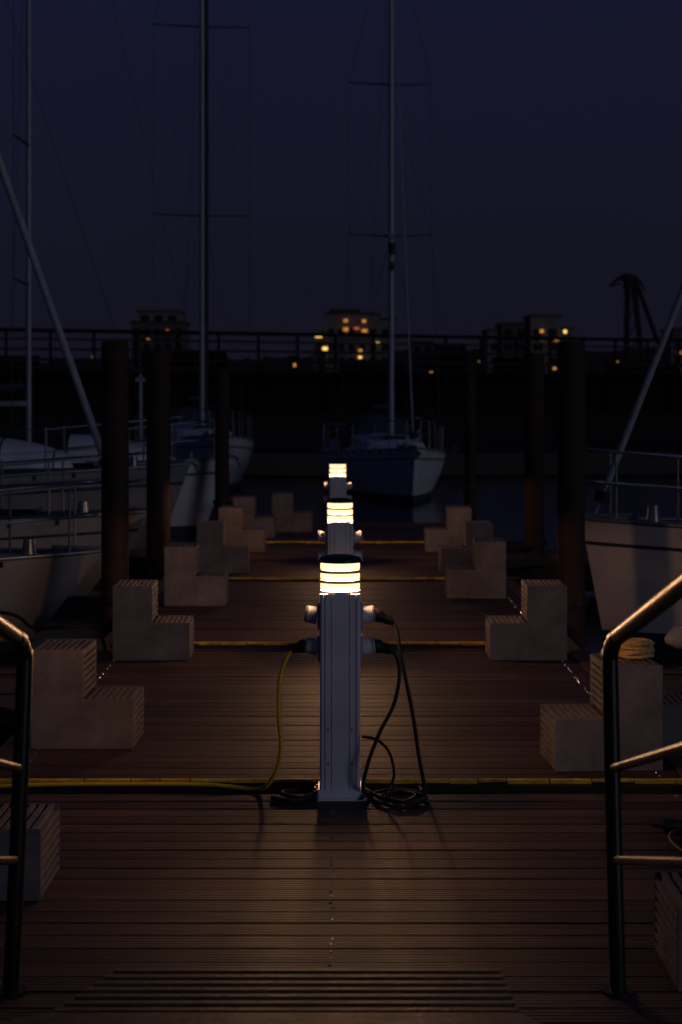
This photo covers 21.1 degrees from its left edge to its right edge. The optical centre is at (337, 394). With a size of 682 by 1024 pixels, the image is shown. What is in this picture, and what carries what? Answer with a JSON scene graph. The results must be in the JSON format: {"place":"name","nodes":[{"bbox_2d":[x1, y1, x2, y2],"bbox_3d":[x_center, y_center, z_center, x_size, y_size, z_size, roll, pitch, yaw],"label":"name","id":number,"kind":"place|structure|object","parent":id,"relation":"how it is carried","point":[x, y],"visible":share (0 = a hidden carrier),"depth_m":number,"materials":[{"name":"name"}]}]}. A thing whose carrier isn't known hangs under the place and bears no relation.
{"place":"outdoors","nodes":[
{"label":"outdoors","id":0,"kind":"place"},
{"bbox_2d":[130,310,190,370],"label":"building","id":1,"kind":"structure","parent":0,"point":[152,324],"depth_m":400.00,"materials":[{"name":"brick"}]},
{"bbox_2d":[132,315,182,364],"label":"windows","id":2,"kind":"structure","parent":1,"relation":"attached to","point":[158,318],"depth_m":399.92,"materials":[{"name":"black glass"}]},
{"bbox_2d":[0,440,681,670],"bbox_3d":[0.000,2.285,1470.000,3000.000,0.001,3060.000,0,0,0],"label":"water","id":3,"kind":"structure","parent":0,"point":[500,502],"depth_m":38.32,"materials":[{"name":"black liquid"}]},
{"bbox_2d":[0,479,100,653],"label":"sailing yacht","id":4,"kind":"object","parent":3,"relation":"on","point":[38,586],"visible":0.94,"depth_m":16.04,"materials":[{"name":"white plastic"}]},
{"bbox_2d":[0,154,145,609],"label":"sailing yacht","id":5,"kind":"object","parent":3,"relation":"on","point":[47,534],"visible":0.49,"depth_m":19.41,"materials":[{"name":"white plastic"}]},
{"bbox_2d":[0,0,201,548],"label":"sailing yacht","id":6,"kind":"object","parent":3,"relation":"on","point":[17,450],"visible":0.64,"depth_m":23.80,"materials":[{"name":"white plastic"}]},
{"bbox_2d":[98,341,128,637],"bbox_3d":[-1.772,2.170,15.300,0.465,5.230,0.290,0,0,0],"label":"mooring pile","id":7,"kind":"object","parent":3,"relation":"in","point":[114,462],"visible":0.47,"depth_m":15.20,"materials":[{"name":"wood"}]},
{"bbox_2d":[0,0,240,536],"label":"sailing yacht","id":8,"kind":"object","parent":3,"relation":"on","point":[194,504],"visible":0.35,"depth_m":29.44,"materials":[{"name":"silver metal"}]},
{"bbox_2d":[135,374,145,440],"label":"channel marker post","id":9,"kind":"object","parent":3,"relation":"in","point":[140,379],"visible":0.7,"depth_m":45.46,"materials":[{"name":"metal"}]},
{"bbox_2d":[143,350,169,581],"bbox_3d":[-1.778,2.165,19.000,0.475,5.240,0.310,0,0,0],"label":"mooring pile","id":10,"kind":"object","parent":3,"relation":"in","point":[157,451],"visible":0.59,"depth_m":18.89,"materials":[{"name":"wood"}]},
{"bbox_2d":[136,0,254,490],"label":"sailing yacht","id":11,"kind":"object","parent":3,"relation":"on","point":[241,448],"visible":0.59,"depth_m":44.89,"materials":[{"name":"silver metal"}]},
{"bbox_2d":[213,370,232,519],"bbox_3d":[-1.742,2.200,29.000,0.465,5.170,0.290,0,0,0],"label":"mooring pile","id":12,"kind":"object","parent":3,"relation":"in","point":[221,438],"visible":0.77,"depth_m":28.90,"materials":[{"name":"wood"}]},
{"bbox_2d":[0,523,681,1023],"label":"pontoon walkway","id":13,"kind":"structure","parent":3,"relation":"on","point":[490,853],"depth_m":7.60,"materials":[{"name":"brown wood"}]},
{"bbox_2d":[0,803,59,900],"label":"mooring step","id":14,"kind":"object","parent":13,"relation":"on","point":[42,860],"visible":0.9,"depth_m":6.51,"materials":[{"name":"concrete"}]},
{"bbox_2d":[0,611,107,653],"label":"shore cable","id":15,"kind":"object","parent":13,"relation":"on","point":[28,625],"visible":1,"depth_m":12.29,"materials":[{"name":"black rubber"}]},
{"bbox_2d":[31,639,143,749],"bbox_3d":[-1.278,1.534,9.394,0.518,0.502,0.420,0,0,1],"label":"mooring step","id":16,"kind":"object","parent":13,"relation":"on","point":[74,706],"visible":0.94,"depth_m":9.19,"materials":[{"name":"plastic"}]},
{"bbox_2d":[112,580,193,660],"bbox_3d":[-1.251,1.534,12.463,0.518,0.502,0.420,0,0,-1],"label":"mooring step","id":17,"kind":"object","parent":13,"relation":"on","point":[142,630],"visible":1,"depth_m":12.25,"materials":[{"name":"plastic"}]},
{"bbox_2d":[0,639,305,790],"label":"power cable","id":18,"kind":"object","parent":13,"relation":"on","point":[298,646],"visible":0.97,"depth_m":8.23,"materials":[{"name":"yellow rubber"}]},
{"bbox_2d":[164,543,227,605],"bbox_3d":[-1.201,1.534,15.611,0.518,0.502,0.420,0,0,0],"label":"mooring step","id":19,"kind":"object","parent":13,"relation":"on","point":[187,582],"visible":1,"depth_m":15.40,"materials":[{"name":"plastic"}]},
{"bbox_2d":[197,520,249,573],"bbox_3d":[-1.148,1.534,18.416,0.518,0.502,0.420,0,0,-1],"label":"mooring step","id":20,"kind":"object","parent":13,"relation":"on","point":[216,553],"visible":0.89,"depth_m":18.21,"materials":[{"name":"plastic"}]},
{"bbox_2d":[218,506,265,551],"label":"mooring step","id":21,"kind":"object","parent":13,"relation":"on","point":[237,532],"visible":0.88,"depth_m":20.70,"materials":[{"name":"plastic"}]},
{"bbox_2d":[233,496,275,536],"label":"mooring step","id":22,"kind":"object","parent":13,"relation":"on","point":[252,518],"visible":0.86,"depth_m":22.80,"materials":[{"name":"plastic"}]},
{"bbox_2d":[272,492,312,531],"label":"mooring step","id":23,"kind":"object","parent":13,"relation":"on","point":[289,518],"visible":0.91,"depth_m":23.70,"materials":[{"name":"concrete"}]},
{"bbox_2d":[271,787,317,803],"bbox_3d":[-0.169,1.765,8.063,0.197,0.041,0.204,0,0,26],"label":"power cable","id":24,"kind":"object","parent":13,"relation":"on","point":[290,798],"visible":1,"depth_m":8.03,"materials":[{"name":"black rubber"}]},
{"bbox_2d":[323,461,352,501],"bbox_3d":[0.004,1.249,19.600,0.323,1.070,0.235,0,0,0],"label":"power pedestal","id":25,"kind":"object","parent":13,"relation":"on","point":[337,485],"visible":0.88,"depth_m":19.52,"materials":[{"name":"metal"}]},
{"bbox_2d":[317,498,362,560],"bbox_3d":[0.018,1.249,12.620,0.323,1.070,0.235,0,0,0],"label":"power pedestal","id":26,"kind":"object","parent":13,"relation":"on","point":[339,535],"visible":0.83,"depth_m":12.54,"materials":[{"name":"metal"}]},
{"bbox_2d":[304,554,375,800],"bbox_3d":[0.012,1.249,8.140,0.323,1.070,0.235,0,0,0],"label":"power pedestal","id":27,"kind":"object","parent":13,"relation":"on","point":[339,645],"visible":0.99,"depth_m":8.05,"materials":[{"name":"metal"}]},
{"bbox_2d":[0,572,681,1023],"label":"gangway ramp","id":28,"kind":"structure","parent":13,"relation":"on","point":[300,996],"depth_m":5.41,"materials":[{"name":"black paint"}]},
{"bbox_2d":[359,735,416,803],"bbox_3d":[0.238,1.639,8.060,0.218,0.283,0.227,0,0,31],"label":"power cable","id":29,"kind":"object","parent":13,"relation":"on","point":[389,788],"visible":0.99,"depth_m":7.99,"materials":[{"name":"black rubber"}]},
{"bbox_2d":[361,639,422,794],"bbox_3d":[0.254,1.436,8.144,0.425,0.699,0.160,0,0,-43],"label":"power cable","id":30,"kind":"object","parent":13,"relation":"on","point":[381,646],"visible":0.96,"depth_m":8.06,"materials":[{"name":"black rubber"}]},
{"bbox_2d":[365,607,427,808],"bbox_3d":[0.269,1.366,8.063,0.248,0.838,0.414,0,0,-12],"label":"power cable","id":31,"kind":"object","parent":13,"relation":"on","point":[381,616],"visible":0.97,"depth_m":8.01,"materials":[{"name":"black rubber"}]},
{"bbox_2d":[424,506,470,551],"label":"mooring step","id":32,"kind":"object","parent":13,"relation":"on","point":[451,533],"visible":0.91,"depth_m":20.70,"materials":[{"name":"plastic"}]},
{"bbox_2d":[438,520,492,573],"bbox_3d":[1.286,1.534,18.408,0.518,0.502,0.420,0,0,0],"label":"mooring step","id":33,"kind":"object","parent":13,"relation":"on","point":[455,554],"visible":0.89,"depth_m":18.20,"materials":[{"name":"plastic"}]},
{"bbox_2d":[445,538,505,598],"bbox_3d":[1.217,1.534,16.185,0.518,0.502,0.420,0,0,1],"label":"mooring step","id":34,"kind":"object","parent":13,"relation":"on","point":[483,576],"visible":1,"depth_m":15.97,"materials":[{"name":"plastic"}]},
{"bbox_2d":[485,580,566,660],"bbox_3d":[1.281,1.534,12.463,0.518,0.502,0.420,0,0,1],"label":"mooring step","id":35,"kind":"object","parent":13,"relation":"on","point":[536,630],"visible":1,"depth_m":12.25,"materials":[{"name":"plastic"}]},
{"bbox_2d":[540,653,662,771],"bbox_3d":[1.272,1.534,8.856,0.518,0.502,0.420,0,0,-3],"label":"mooring step","id":36,"kind":"object","parent":13,"relation":"on","point":[571,738],"visible":0.77,"depth_m":8.65,"materials":[{"name":"plastic"}]},
{"bbox_2d":[618,638,654,658],"bbox_3d":[1.441,1.229,8.859,0.193,0.098,0.175,0,0,0],"label":"rope coil","id":37,"kind":"object","parent":36,"relation":"on","point":[636,648],"visible":0.86,"depth_m":8.79,"materials":[{"name":"beige fabric"}]},
{"bbox_2d":[651,818,681,852],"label":"extension lead","id":38,"kind":"object","parent":13,"relation":"on","point":[672,827],"visible":1,"depth_m":7.42,"materials":[{"name":"black rubber"}]},
{"bbox_2d":[654,871,681,991],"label":"mooring step","id":39,"kind":"object","parent":13,"relation":"on","point":[668,916],"visible":1,"depth_m":5.66,"materials":[{"name":"plastic"}]},
{"bbox_2d":[663,692,681,754],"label":"mooring step","id":40,"kind":"object","parent":13,"relation":"on","point":[672,717],"visible":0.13,"depth_m":9.01,"materials":[{"name":"plastic"}]},
{"bbox_2d":[0,370,681,447],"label":"wall","id":41,"kind":"structure","parent":3,"relation":"in","point":[294,408],"depth_m":87.64,"materials":[{"name":"concrete"}]},
{"bbox_2d":[0,328,681,373],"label":"railing","id":42,"kind":"object","parent":41,"relation":"on","point":[218,361],"visible":0.91,"depth_m":86.52,"materials":[{"name":"metal"}]},
{"bbox_2d":[319,0,446,502],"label":"sailing yacht","id":43,"kind":"object","parent":3,"relation":"on","point":[389,457],"visible":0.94,"depth_m":40.93,"materials":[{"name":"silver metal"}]},
{"bbox_2d":[453,374,477,517],"bbox_3d":[2.382,2.205,34.000,0.465,5.160,0.290,0,0,0],"label":"mooring pile","id":44,"kind":"object","parent":3,"relation":"in","point":[469,486],"visible":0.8,"depth_m":33.90,"materials":[{"name":"wood"}]},
{"bbox_2d":[506,354,546,553],"bbox_3d":[2.172,2.160,21.000,0.465,5.250,0.290,0,0,0],"label":"mooring pile","id":45,"kind":"object","parent":3,"relation":"in","point":[533,542],"visible":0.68,"depth_m":20.90,"materials":[{"name":"wood"}]},
{"bbox_2d":[557,341,588,652],"bbox_3d":[1.843,2.175,15.100,0.465,5.220,0.290,0,0,0],"label":"mooring pile","id":46,"kind":"object","parent":3,"relation":"in","point":[571,465],"visible":0.56,"depth_m":15.00,"materials":[{"name":"wood"}]},
{"bbox_2d":[585,285,681,650],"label":"sailing yacht","id":47,"kind":"object","parent":3,"relation":"on","point":[635,563],"visible":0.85,"depth_m":16.34,"materials":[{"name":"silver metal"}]},
{"bbox_2d":[664,625,681,648],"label":"boat fender","id":48,"kind":"object","parent":47,"relation":"hanging from","point":[673,637],"visible":1,"depth_m":9.12,"materials":[{"name":"plastic"}]},
{"bbox_2d":[663,669,681,691],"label":"finger pontoon","id":49,"kind":"object","parent":3,"relation":"on","point":[672,680],"visible":0.1,"depth_m":11.63,"materials":[{"name":"wood"}]},
{"bbox_2d":[0,0,681,362],"label":"sky","id":50,"kind":"structure","parent":0,"point":[557,124],"materials":[{"name":"blue"}]},
{"bbox_2d":[312,309,396,371],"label":"building","id":51,"kind":"structure","parent":0,"point":[335,318],"depth_m":400.00,"materials":[{"name":"brick"}]},
{"bbox_2d":[293,319,378,366],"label":"lit windows","id":52,"kind":"structure","parent":51,"relation":"attached to","point":[344,329],"depth_m":399.05,"materials":[{"name":"glass"}]},
{"bbox_2d":[313,329,387,371],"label":"windows","id":53,"kind":"structure","parent":51,"relation":"attached to","point":[319,347],"depth_m":399.92,"materials":[{"name":"black glass"}]},
{"bbox_2d":[411,341,467,372],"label":"building","id":54,"kind":"structure","parent":0,"point":[424,357],"depth_m":431.00,"materials":[{"name":"brick"}]},
{"bbox_2d":[414,347,464,366],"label":"windows","id":55,"kind":"structure","parent":54,"relation":"attached to","point":[451,349],"depth_m":430.92,"materials":[{"name":"black glass"}]},
{"bbox_2d":[481,315,574,372],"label":"building","id":56,"kind":"structure","parent":0,"point":[531,323],"depth_m":401.00,"materials":[{"name":"brick"}]},
{"bbox_2d":[488,329,556,372],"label":"windows","id":57,"kind":"structure","parent":56,"relation":"attached to","point":[537,333],"depth_m":400.92,"materials":[{"name":"black glass"}]},
{"bbox_2d":[479,330,617,369],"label":"lit windows","id":58,"kind":"structure","parent":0,"point":[542,331],"depth_m":399.05,"materials":[{"name":"glass"}]},
{"bbox_2d":[660,328,681,373],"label":"harbour shed","id":59,"kind":"structure","parent":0,"point":[675,333],"depth_m":401.00,"materials":[{"name":"brick"}]},
{"bbox_2d":[674,343,680,373],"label":"windows","id":60,"kind":"structure","parent":59,"relation":"in","point":[675,344],"depth_m":399.88,"materials":[{"name":"black glass"}]},
{"label":"ground","id":61,"kind":"structure","parent":0,"visible":0},
{"bbox_2d":[609,273,659,362],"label":"harbour crane","id":62,"kind":"object","parent":61,"relation":"on","point":[630,281],"visible":0.7,"depth_m":301.25,"materials":[{"name":"metal"}]}
]}

